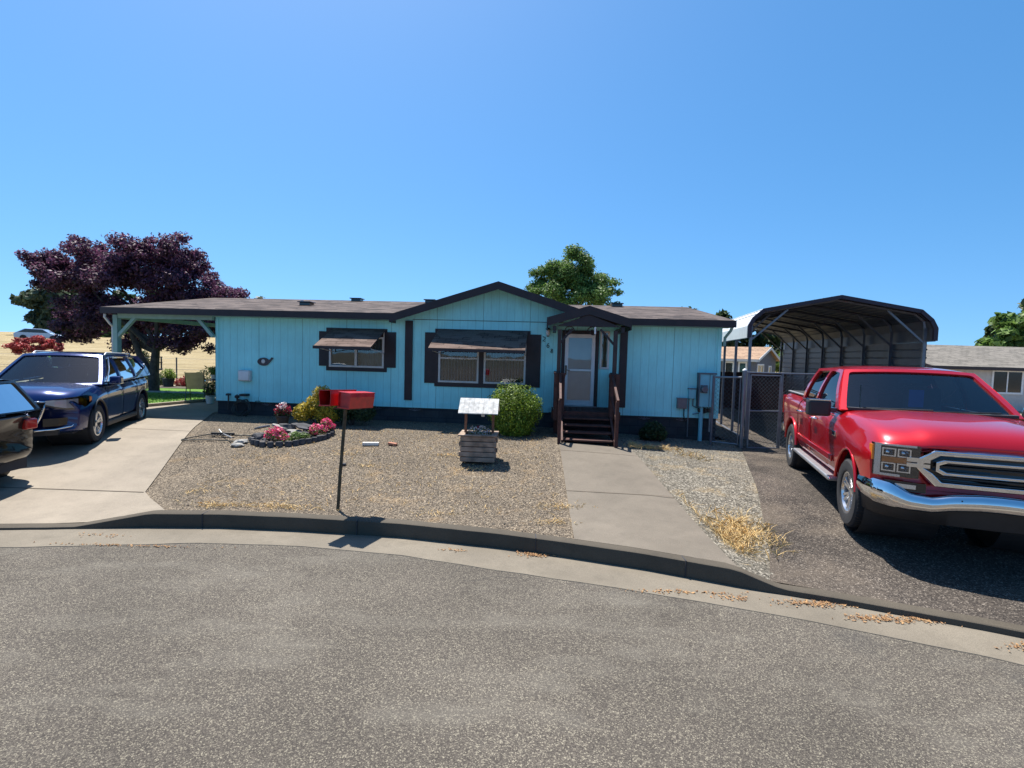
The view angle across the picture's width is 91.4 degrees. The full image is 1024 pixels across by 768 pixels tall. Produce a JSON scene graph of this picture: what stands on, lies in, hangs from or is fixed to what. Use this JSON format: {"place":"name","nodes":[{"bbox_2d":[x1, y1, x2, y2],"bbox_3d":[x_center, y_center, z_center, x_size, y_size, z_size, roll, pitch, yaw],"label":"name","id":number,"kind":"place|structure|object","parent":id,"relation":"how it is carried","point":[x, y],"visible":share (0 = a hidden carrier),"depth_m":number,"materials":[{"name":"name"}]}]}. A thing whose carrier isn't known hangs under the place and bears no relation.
{"place":"outdoors","nodes":[
{"label":"outdoors","id":0,"kind":"place"},
{"bbox_2d":[16,382,185,387],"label":"garden path","id":1,"kind":"structure","parent":0,"point":[170,387],"depth_m":21.64,"materials":[{"name":"concrete"}]},
{"bbox_2d":[161,368,176,386],"bbox_3d":[-15.117,-0.253,22.041,0.627,0.909,0.538,2,3,0],"label":"pot plant","id":2,"kind":"object","parent":1,"relation":"on","point":[168,380],"visible":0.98,"depth_m":21.92,"materials":[{"name":"green plant"}]},
{"bbox_2d":[0,400,217,523],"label":"concrete driveway","id":3,"kind":"structure","parent":0,"point":[117,459],"depth_m":8.24,"materials":[{"name":"concrete"}]},
{"bbox_2d":[0,379,40,477],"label":"parked suv","id":4,"kind":"object","parent":3,"relation":"on","point":[17,425],"visible":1,"depth_m":7.58,"materials":[{"name":"black paint"}]},
{"bbox_2d":[6,487,135,491],"bbox_3d":[-8.795,1.493,7.494,6.500,0.093,0.020,2,3,-1],"label":"expansion joint","id":5,"kind":"object","parent":3,"relation":"on","point":[70,489],"visible":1,"depth_m":7.52,"materials":[{"name":"concrete"}]},
{"bbox_2d":[0,350,149,444],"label":"parked suv","id":6,"kind":"object","parent":3,"relation":"on","point":[75,403],"visible":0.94,"depth_m":10.20,"materials":[{"name":"blue paint"}]},
{"bbox_2d":[202,382,215,403],"bbox_3d":[-9.633,0.305,15.956,0.448,0.738,0.467,2,3,0],"label":"flower pot","id":7,"kind":"object","parent":3,"relation":"on","point":[209,398],"visible":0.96,"depth_m":15.88,"materials":[{"name":"green plant"}]},
{"bbox_2d":[16,381,215,402],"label":"grass lawn","id":8,"kind":"structure","parent":0,"point":[181,390],"depth_m":18.88,"materials":[{"name":"plant"}]},
{"bbox_2d":[14,230,250,390],"bbox_3d":[-14.534,-2.751,19.644,8.610,6.409,4.173,2,3,0],"label":"plum tree","id":9,"kind":"object","parent":8,"relation":"on","point":[171,268],"visible":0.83,"depth_m":18.91,"materials":[{"name":"purple plant"}]},
{"bbox_2d":[148,391,214,393],"bbox_3d":[-19.512,0.159,19.119,21.002,0.100,0.120,2,3,-1],"label":"garden path edge","id":10,"kind":"object","parent":8,"relation":"on","point":[176,392],"depth_m":19.15,"materials":[{"name":"concrete"}]},
{"bbox_2d":[148,397,215,406],"bbox_3d":[-10.914,0.574,15.987,1.796,0.120,4.969,4,4,35],"label":"lawn edging","id":11,"kind":"object","parent":8,"relation":"on","point":[174,402],"visible":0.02,"depth_m":15.61,"materials":[{"name":"concrete"}]},
{"bbox_2d":[184,372,207,401],"bbox_3d":[-10.424,0.077,16.531,0.548,0.968,0.674,0,3,-20],"label":"patio chair","id":12,"kind":"object","parent":8,"relation":"on","point":[193,380],"visible":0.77,"depth_m":16.29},
{"bbox_2d":[148,392,203,402],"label":"grass","id":13,"kind":"structure","parent":0,"point":[168,396],"depth_m":17.48,"materials":[{"name":"plant"}]},
{"bbox_2d":[208,366,215,379],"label":"table plant","id":14,"kind":"object","parent":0,"point":[212,372],"visible":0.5,"depth_m":16.40,"materials":[{"name":"green plant"}]},
{"bbox_2d":[0,332,1021,522],"bbox_3d":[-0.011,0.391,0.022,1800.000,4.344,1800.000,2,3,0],"label":"ground","id":15,"kind":"structure","parent":0,"point":[195,360],"depth_m":46.02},
{"bbox_2d":[1,335,64,354],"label":"red maple","id":16,"kind":"object","parent":15,"relation":"on","point":[15,346],"visible":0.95,"depth_m":25.29,"materials":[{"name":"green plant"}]},
{"bbox_2d":[13,328,60,339],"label":"distant car","id":17,"kind":"object","parent":15,"relation":"on","point":[30,333],"visible":0.45,"depth_m":58.88,"materials":[{"name":"silver metal"}]},
{"bbox_2d":[9,278,76,334],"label":"dark tree","id":18,"kind":"object","parent":15,"relation":"on","point":[39,315],"visible":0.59,"depth_m":71.11,"materials":[{"name":"green plant"}]},
{"bbox_2d":[25,290,81,309],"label":"dark tree","id":19,"kind":"object","parent":15,"relation":"on","point":[70,293],"visible":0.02,"depth_m":82.82,"materials":[{"name":"green plant"}]},
{"bbox_2d":[0,353,214,385],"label":"wire fence","id":20,"kind":"object","parent":15,"relation":"on","point":[176,358],"visible":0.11,"depth_m":23.28,"materials":[{"name":"metal"}]},
{"bbox_2d":[100,325,127,336],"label":"field bush","id":21,"kind":"object","parent":15,"relation":"on","point":[109,334],"visible":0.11,"depth_m":70.95,"materials":[{"name":"green plant"}]},
{"bbox_2d":[69,356,162,374],"bbox_3d":[-22.081,-0.991,27.222,5.000,1.280,1.860,2,3,0],"label":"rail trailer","id":22,"kind":"object","parent":15,"relation":"on","point":[161,362],"visible":0.02,"depth_m":27.95,"materials":[{"name":"black metal"}]},
{"bbox_2d":[112,289,138,319],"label":"dark tree","id":23,"kind":"object","parent":15,"relation":"on","point":[119,293],"visible":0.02,"depth_m":84.04,"materials":[{"name":"green plant"}]},
{"bbox_2d":[142,350,149,376],"bbox_3d":[-17.597,-0.778,23.932,1.042,1.699,1.115,0,4,-29],"label":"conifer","id":24,"kind":"object","parent":15,"relation":"on","point":[145,353],"visible":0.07,"depth_m":23.88,"materials":[{"name":"green plant"}]},
{"bbox_2d":[143,372,165,385],"bbox_3d":[-16.300,-0.243,22.759,1.458,0.756,0.944,3,3,21],"label":"border shrub","id":25,"kind":"object","parent":15,"relation":"on","point":[160,378],"visible":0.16,"depth_m":22.69,"materials":[{"name":"green plant"}]},
{"bbox_2d":[149,293,170,334],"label":"dark tree","id":26,"kind":"object","parent":15,"relation":"on","point":[163,330],"visible":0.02,"depth_m":83.11,"materials":[{"name":"green plant"}]},
{"bbox_2d":[174,375,185,385],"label":"border shrub","id":27,"kind":"object","parent":15,"relation":"on","point":[180,382],"visible":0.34,"depth_m":22.39,"materials":[{"name":"red plant"}]},
{"bbox_2d":[196,365,215,387],"bbox_3d":[-13.487,-0.291,22.282,2.057,1.064,1.419,2,3,0],"label":"border shrub","id":28,"kind":"object","parent":15,"relation":"on","point":[206,371],"visible":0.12,"depth_m":22.12,"materials":[{"name":"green plant"}]},
{"bbox_2d":[107,412,573,538],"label":"gravel yard","id":29,"kind":"structure","parent":15,"relation":"on","point":[163,481],"depth_m":8.21,"materials":[{"name":"gravel"}]},
{"bbox_2d":[181,434,251,442],"bbox_3d":[-5.934,1.117,10.339,1.494,0.081,0.556,2,3,0],"label":"garden hose","id":30,"kind":"object","parent":29,"relation":"on","point":[185,439],"visible":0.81,"depth_m":10.15,"materials":[{"name":"rubber"}]},
{"bbox_2d":[209,429,234,437],"bbox_3d":[-6.208,1.046,10.607,1.414,0.061,0.417,5,4,44],"label":"garden rake","id":31,"kind":"object","parent":29,"relation":"on","point":[220,433],"visible":1,"depth_m":10.50,"materials":[{"name":"white paint"}]},
{"bbox_2d":[230,443,244,446],"bbox_3d":[-5.437,1.201,9.894,0.277,0.068,0.194,1,3,-15],"label":"rock","id":32,"kind":"object","parent":29,"relation":"on","point":[237,445],"visible":1,"depth_m":9.83,"materials":[{"name":"stone"}]},
{"bbox_2d":[233,439,247,443],"bbox_3d":[-5.481,1.160,10.101,0.270,0.081,0.188,-1,4,-34],"label":"rock","id":33,"kind":"object","parent":29,"relation":"on","point":[242,441],"visible":0.77,"depth_m":10.06,"materials":[{"name":"stone"}]},
{"bbox_2d":[231,393,250,415],"bbox_3d":[-7.224,0.579,13.398,0.439,0.614,0.428,5,4,44],"label":"coiled hose","id":34,"kind":"object","parent":29,"relation":"on","point":[237,402],"visible":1,"depth_m":13.38,"materials":[{"name":"rubber"}]},
{"bbox_2d":[259,441,265,446],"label":"edging stone","id":35,"kind":"object","parent":29,"relation":"on","point":[262,443],"visible":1,"depth_m":9.83,"materials":[{"name":"stone"}]},
{"bbox_2d":[267,441,273,446],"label":"edging stone","id":36,"kind":"object","parent":29,"relation":"on","point":[270,444],"visible":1,"depth_m":9.79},
{"bbox_2d":[275,441,282,446],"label":"edging stone","id":37,"kind":"object","parent":29,"relation":"on","point":[278,443],"visible":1,"depth_m":9.81,"materials":[{"name":"stone"}]},
{"bbox_2d":[273,402,291,423],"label":"potted flowers","id":38,"kind":"object","parent":29,"relation":"on","point":[283,413],"visible":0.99,"depth_m":11.64,"materials":[{"name":"pink plant"}]},
{"bbox_2d":[284,441,291,445],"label":"edging stone","id":39,"kind":"object","parent":29,"relation":"on","point":[287,443],"visible":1,"depth_m":9.87,"materials":[{"name":"stone"}]},
{"bbox_2d":[292,440,298,445],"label":"edging stone","id":40,"kind":"object","parent":29,"relation":"on","point":[295,442],"visible":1,"depth_m":9.95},
{"bbox_2d":[265,429,329,444],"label":"flower bed soil","id":41,"kind":"structure","parent":29,"relation":"on","point":[274,441],"depth_m":10.29,"materials":[{"name":"soil"}]},
{"bbox_2d":[248,432,267,440],"bbox_3d":[-5.234,1.093,10.333,0.277,0.162,0.329,4,4,37],"label":"rock","id":42,"kind":"object","parent":41,"relation":"on","point":[259,436],"visible":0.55,"depth_m":10.26,"materials":[{"name":"stone"}]},
{"bbox_2d":[254,425,269,429],"bbox_3d":[-5.289,0.913,10.563,0.333,0.035,0.257,-13,-5,-9],"label":"flat rock","id":43,"kind":"object","parent":41,"relation":"on","point":[260,427],"visible":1,"depth_m":10.50,"materials":[{"name":"stone"}]},
{"bbox_2d":[264,425,289,440],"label":"pink flowers","id":44,"kind":"object","parent":41,"relation":"on","point":[277,433],"visible":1,"depth_m":10.11,"materials":[{"name":"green plant"}]},
{"bbox_2d":[272,423,287,429],"bbox_3d":[-5.076,0.932,10.922,0.354,0.035,0.229,18,-2,10],"label":"flat rock","id":45,"kind":"object","parent":41,"relation":"on","point":[273,424],"visible":0.74,"depth_m":10.88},
{"bbox_2d":[275,423,295,429],"bbox_3d":[-5.002,0.986,11.029,0.437,0.216,0.321,0,4,-28],"label":"rock","id":46,"kind":"object","parent":41,"relation":"on","point":[286,425],"visible":0.36,"depth_m":10.96,"materials":[{"name":"stone"}]},
{"bbox_2d":[282,429,302,434],"bbox_3d":[-4.743,1.052,10.786,0.495,0.135,0.267,1,3,-13],"label":"rock","id":47,"kind":"object","parent":41,"relation":"on","point":[291,430],"visible":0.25,"depth_m":10.78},
{"bbox_2d":[288,431,310,440],"bbox_3d":[-4.404,1.095,10.329,0.439,0.270,0.299,-2,5,-45],"label":"green clump","id":48,"kind":"object","parent":41,"relation":"on","point":[299,435],"visible":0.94,"depth_m":10.28,"materials":[{"name":"green plant"}]},
{"bbox_2d":[295,423,310,429],"bbox_3d":[-4.509,0.918,10.828,0.332,0.035,0.240,14,21,-1],"label":"flat rock","id":49,"kind":"object","parent":41,"relation":"on","point":[303,426],"visible":0.75,"depth_m":10.79,"materials":[{"name":"stone"}]},
{"bbox_2d":[308,423,327,435],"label":"pink flowers","id":50,"kind":"object","parent":41,"relation":"on","point":[316,429],"visible":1,"depth_m":10.57,"materials":[{"name":"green plant"}]},
{"bbox_2d":[320,418,335,430],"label":"pink flowers","id":51,"kind":"object","parent":41,"relation":"on","point":[329,424],"visible":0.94,"depth_m":11.04,"materials":[{"name":"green plant"}]},
{"bbox_2d":[299,438,305,444],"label":"edging stone","id":52,"kind":"object","parent":29,"relation":"on","point":[302,441],"visible":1,"depth_m":10.05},
{"bbox_2d":[305,438,311,442],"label":"edging stone","id":53,"kind":"object","parent":29,"relation":"on","point":[308,440],"visible":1,"depth_m":10.16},
{"bbox_2d":[292,385,340,423],"bbox_3d":[-4.732,0.541,12.139,1.166,1.057,0.717,2,3,0],"label":"golden shrub","id":54,"kind":"object","parent":29,"relation":"on","point":[313,408],"visible":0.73,"depth_m":11.99,"materials":[{"name":"yellow plant"}]},
{"bbox_2d":[319,390,374,509],"bbox_3d":[-2.207,0.922,6.688,0.431,1.727,0.625,3,3,20],"label":"mailbox stand","id":55,"kind":"object","parent":29,"relation":"on","point":[345,400],"visible":0.95,"depth_m":6.58,"materials":[{"name":"red paint"}]},
{"bbox_2d":[332,404,376,424],"bbox_3d":[-3.911,0.623,12.371,1.138,0.910,0.750,2,3,0],"label":"shadow shrub","id":56,"kind":"object","parent":29,"relation":"on","point":[369,414],"visible":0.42,"depth_m":12.21,"materials":[{"name":"green plant"}]},
{"bbox_2d":[362,442,378,445],"bbox_3d":[-2.865,1.212,10.138,0.320,0.060,0.100,1,3,-7],"label":"paver block","id":57,"kind":"object","parent":29,"relation":"on","point":[370,443],"depth_m":10.09,"materials":[{"name":"concrete"}]},
{"bbox_2d":[167,428,594,525],"bbox_3d":[-2.034,1.395,8.936,6.498,0.358,5.422,2,3,0],"label":"yard straw","id":58,"kind":"object","parent":29,"relation":"on","point":[276,506],"visible":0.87,"depth_m":7.59,"materials":[{"name":"plant"}]},
{"bbox_2d":[388,442,397,445],"bbox_3d":[-2.433,1.220,10.187,0.180,0.050,0.100,8,4,11],"label":"brick piece","id":59,"kind":"object","parent":29,"relation":"on","point":[392,443],"visible":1,"depth_m":10.14,"materials":[{"name":"brick"}]},
{"bbox_2d":[458,398,499,462],"bbox_3d":[-0.603,0.823,9.181,0.708,1.125,0.600,2,3,2],"label":"wishing well","id":60,"kind":"object","parent":29,"relation":"on","point":[476,447],"visible":0.98,"depth_m":8.95,"materials":[{"name":"grey wood"}]},
{"bbox_2d":[468,425,490,434],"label":"potted plant","id":61,"kind":"object","parent":60,"relation":"on","point":[481,428],"visible":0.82,"depth_m":9.14,"materials":[{"name":"grey plant"}]},
{"bbox_2d":[486,381,542,437],"bbox_3d":[0.035,0.619,11.581,1.422,1.343,1.276,2,3,0],"label":"round bush","id":62,"kind":"object","parent":29,"relation":"on","point":[517,414],"visible":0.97,"depth_m":11.28,"materials":[{"name":"green plant"}]},
{"bbox_2d":[100,281,736,440],"bbox_3d":[-2.514,-0.642,16.901,16.550,4.455,9.900,2,3,4],"label":"mobile home","id":63,"kind":"object","parent":15,"relation":"on","point":[431,360],"visible":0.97,"depth_m":13.09,"materials":[{"name":"teal"}]},
{"bbox_2d":[226,393,259,409],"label":"outdoor taps","id":64,"kind":"object","parent":63,"relation":"attached to","point":[237,396],"visible":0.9,"depth_m":13.53,"materials":[{"name":"black metal"}]},
{"bbox_2d":[238,370,251,380],"bbox_3d":[-7.235,-0.228,13.540,0.340,0.300,0.140,2,3,4],"label":"meter box","id":65,"kind":"object","parent":63,"relation":"attached to","point":[244,375],"visible":1,"depth_m":13.48,"materials":[{"name":"white paint"}]},
{"bbox_2d":[257,357,272,365],"bbox_3d":[-6.668,-0.606,13.509,0.449,0.230,0.045,2,3,4],"label":"wall ornament","id":66,"kind":"object","parent":63,"relation":"attached to","point":[263,361],"depth_m":13.51,"materials":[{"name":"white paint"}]},
{"bbox_2d":[329,337,383,367],"bbox_3d":[-4.133,-0.855,13.409,1.500,0.820,0.223,2,3,4],"label":"window","id":67,"kind":"structure","parent":63,"relation":"in","point":[368,358],"depth_m":13.46,"materials":[{"name":"white paint"}]},
{"bbox_2d":[438,351,478,382],"bbox_3d":[-1.393,-0.567,13.208,1.070,1.060,0.227,2,3,4],"label":"window","id":68,"kind":"structure","parent":63,"relation":"in","point":[440,371],"depth_m":13.27,"materials":[{"name":"white paint"}]},
{"bbox_2d":[483,352,525,384],"bbox_3d":[-0.183,-0.528,13.114,1.100,1.060,0.227,2,3,4],"label":"window","id":69,"kind":"structure","parent":63,"relation":"in","point":[485,371],"depth_m":13.18,"materials":[{"name":"white paint"}]},
{"bbox_2d":[546,328,549,336],"bbox_3d":[0.923,-1.327,12.809,0.140,0.230,0.185,2,3,4],"label":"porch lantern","id":70,"kind":"object","parent":63,"relation":"attached to","point":[547,333],"visible":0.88,"depth_m":12.75,"materials":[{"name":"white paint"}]},
{"bbox_2d":[564,334,591,400],"bbox_3d":[1.741,-0.365,12.957,0.770,1.840,0.047,2,3,4],"label":"door","id":71,"kind":"structure","parent":63,"relation":"in","point":[580,349],"depth_m":12.93,"materials":[{"name":"white paint"}]},
{"bbox_2d":[564,334,595,405],"bbox_3d":[1.732,-0.360,12.849,0.770,1.840,0.085,2,3,4],"label":"storm door","id":72,"kind":"structure","parent":63,"relation":"in","point":[566,402],"depth_m":12.86,"materials":[{"name":"white paint"}]},
{"bbox_2d":[599,331,609,368],"bbox_3d":[2.375,-0.867,12.841,0.240,0.970,0.125,2,3,4],"label":"window","id":73,"kind":"structure","parent":63,"relation":"in","point":[604,342],"depth_m":12.82,"materials":[{"name":"white paint"}]},
{"bbox_2d":[676,398,687,420],"bbox_3d":[4.302,0.650,12.686,0.260,0.594,0.110,2,3,4],"label":"cable box","id":74,"kind":"object","parent":63,"relation":"attached to","point":[681,403],"visible":1,"depth_m":12.63,"materials":[{"name":"grey plastic"}]},
{"bbox_2d":[687,388,697,436],"bbox_3d":[4.577,0.729,12.668,0.276,1.245,0.110,2,3,4],"label":"junction box","id":75,"kind":"object","parent":63,"relation":"attached to","point":[692,393],"visible":1,"depth_m":12.61,"materials":[{"name":"metal"}]},
{"bbox_2d":[692,372,716,440],"bbox_3d":[4.817,0.588,12.536,0.512,1.735,0.320,2,3,4],"label":"electric meter panel","id":76,"kind":"object","parent":63,"relation":"attached to","point":[704,391],"visible":0.95,"depth_m":12.48,"materials":[{"name":"metal"}]},
{"bbox_2d":[697,408,709,413],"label":"cable fittings","id":77,"kind":"object","parent":76,"relation":"attached to","point":[705,410],"visible":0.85,"depth_m":12.56,"materials":[{"name":"rubber"}]},
{"bbox_2d":[523,243,624,305],"bbox_3d":[3.049,-3.377,25.755,5.407,7.535,3.380,2,3,0],"label":"shade tree","id":78,"kind":"object","parent":15,"relation":"on","point":[560,279],"visible":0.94,"depth_m":25.10,"materials":[{"name":"green plant"}]},
{"bbox_2d":[549,428,737,566],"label":"walkway","id":79,"kind":"structure","parent":15,"relation":"on","point":[650,520],"depth_m":7.07,"materials":[{"name":"concrete"}]},
{"bbox_2d":[551,371,619,447],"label":"entry steps","id":80,"kind":"structure","parent":79,"relation":"on","point":[560,412],"depth_m":11.54,"materials":[{"name":"red wood"}]},
{"bbox_2d":[565,490,672,497],"bbox_3d":[1.599,1.659,7.552,1.662,0.024,0.015,2,3,7],"label":"expansion joint","id":81,"kind":"object","parent":79,"relation":"on","point":[620,493],"visible":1,"depth_m":7.56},
{"bbox_2d":[571,429,772,579],"bbox_3d":[3.655,1.647,9.101,4.400,0.406,7.998,2,3,0],"label":"gravel strip","id":82,"kind":"object","parent":15,"relation":"on","point":[759,566],"visible":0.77,"depth_m":8.11,"materials":[{"name":"gravel"}]},
{"bbox_2d":[638,420,668,440],"bbox_3d":[3.424,1.162,12.124,0.767,0.593,0.583,2,3,0],"label":"shrub","id":83,"kind":"object","parent":82,"relation":"on","point":[652,431],"visible":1,"depth_m":12.01,"materials":[{"name":"green plant"}]},
{"bbox_2d":[619,434,758,562],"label":"side pebbles","id":84,"kind":"object","parent":82,"relation":"on","point":[672,456],"visible":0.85,"depth_m":9.63,"materials":[{"name":"stone"}]},
{"bbox_2d":[608,440,805,564],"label":"dry grass","id":85,"kind":"structure","parent":82,"relation":"on","point":[738,526],"depth_m":6.43,"materials":[{"name":"plant"}]},
{"bbox_2d":[681,306,741,346],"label":"dark tree","id":86,"kind":"object","parent":15,"relation":"on","point":[724,313],"visible":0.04,"depth_m":42.38,"materials":[{"name":"green plant"}]},
{"bbox_2d":[720,347,779,371],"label":"grey house","id":87,"kind":"structure","parent":15,"relation":"on","point":[764,359],"depth_m":31.02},
{"bbox_2d":[725,361,733,371],"bbox_3d":[13.487,-0.786,31.094,0.038,1.230,0.600,-2,5,-45],"label":"window","id":88,"kind":"structure","parent":87,"relation":"in","point":[729,366],"depth_m":31.07,"materials":[{"name":"white paint"}]},
{"bbox_2d":[738,362,746,371],"bbox_3d":[14.059,-0.738,30.521,0.038,1.230,0.520,-2,5,-45],"label":"window","id":89,"kind":"structure","parent":87,"relation":"in","point":[741,365],"depth_m":30.56,"materials":[{"name":"white paint"}]},
{"bbox_2d":[757,364,763,371],"bbox_3d":[15.191,-0.835,30.582,1.130,0.780,0.038,-2,5,-45],"label":"window","id":90,"kind":"structure","parent":87,"relation":"in","point":[760,367],"depth_m":30.55,"materials":[{"name":"white paint"}]},
{"bbox_2d":[738,329,775,349],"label":"dark tree","id":91,"kind":"object","parent":15,"relation":"on","point":[743,342],"visible":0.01,"depth_m":43.97,"materials":[{"name":"green plant"}]},
{"bbox_2d":[746,331,783,353],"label":"dark tree","id":92,"kind":"object","parent":15,"relation":"on","point":[764,340],"visible":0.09,"depth_m":43.22,"materials":[{"name":"green plant"}]},
{"bbox_2d":[775,347,825,371],"bbox_3d":[21.810,-1.487,37.139,5.025,4.881,3.596,1,3,-14],"label":"dark tree","id":93,"kind":"object","parent":15,"relation":"on","point":[777,366],"visible":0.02,"depth_m":37.31,"materials":[{"name":"green plant"}]},
{"bbox_2d":[925,344,1023,410],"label":"shingled house","id":94,"kind":"structure","parent":15,"relation":"on","point":[999,370],"depth_m":24.54,"materials":[{"name":"beige"}]},
{"bbox_2d":[991,370,1023,394],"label":"window","id":95,"kind":"structure","parent":94,"relation":"in","point":[1003,382],"depth_m":24.45,"materials":[{"name":"white paint"}]},
{"bbox_2d":[974,311,1023,346],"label":"dark tree","id":96,"kind":"object","parent":15,"relation":"on","point":[1008,325],"visible":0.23,"depth_m":33.58,"materials":[{"name":"green plant"}]},
{"bbox_2d":[983,298,1023,337],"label":"dark tree","id":97,"kind":"object","parent":15,"relation":"on","point":[989,329],"visible":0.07,"depth_m":37.11,"materials":[{"name":"green plant"}]},
{"bbox_2d":[0,543,1023,767],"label":"road","id":98,"kind":"structure","parent":0,"point":[200,655],"depth_m":3.59,"materials":[{"name":"asphalt"}]},
{"bbox_2d":[0,528,1023,665],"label":"gutter","id":99,"kind":"object","parent":98,"relation":"on","point":[961,639],"visible":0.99,"depth_m":5.42,"materials":[{"name":"concrete"}]},
{"bbox_2d":[0,510,1023,638],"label":"curb","id":100,"kind":"structure","parent":99,"relation":"on","point":[718,572],"depth_m":5.92,"materials":[{"name":"concrete"}]},
{"bbox_2d":[681,555,686,577],"bbox_3d":[1.846,1.963,5.388,0.012,0.183,0.156,2,3,0],"label":"kerb joint","id":101,"kind":"object","parent":100,"relation":"on","point":[685,565],"visible":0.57,"depth_m":5.31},
{"bbox_2d":[34,532,1023,650],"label":"fallen leaves","id":102,"kind":"object","parent":99,"relation":"on","point":[874,617],"visible":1,"depth_m":4.79,"materials":[{"name":"brown plant"}]},
{"bbox_2d":[0,0,1023,346],"label":"sky","id":103,"kind":"structure","parent":0,"point":[739,157],"materials":[{"name":"blue"}]},
{"bbox_2d":[715,407,1023,625],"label":"asphalt driveway","id":104,"kind":"structure","parent":0,"point":[952,569],"depth_m":5.71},
{"bbox_2d":[719,372,785,408],"bbox_3d":[11.352,0.321,22.070,4.714,1.629,0.070,2,3,0],"label":"board fence","id":105,"kind":"object","parent":104,"relation":"on","point":[765,394],"visible":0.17,"depth_m":22.04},
{"bbox_2d":[739,369,815,448],"bbox_3d":[7.330,0.689,11.812,3.980,2.015,0.100,1,3,-3],"label":"chain link fence","id":106,"kind":"object","parent":104,"relation":"on","point":[742,411],"visible":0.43,"depth_m":11.69,"materials":[{"name":"metal"}]},
{"bbox_2d":[709,375,741,444],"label":"walk gate","id":107,"kind":"structure","parent":106,"relation":"attached to","point":[712,408],"depth_m":11.97,"materials":[{"name":"metal"}]},
{"bbox_2d":[716,295,938,438],"bbox_3d":[9.143,-0.551,17.745,4.206,3.809,11.070,2,3,12],"label":"metal carport","id":108,"kind":"object","parent":104,"relation":"on","point":[844,330],"visible":0.63,"depth_m":14.63,"materials":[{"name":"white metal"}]},
{"bbox_2d":[782,366,1023,552],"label":"pickup truck","id":109,"kind":"object","parent":104,"relation":"on","point":[899,452],"visible":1,"depth_m":5.80,"materials":[{"name":"red paint"}]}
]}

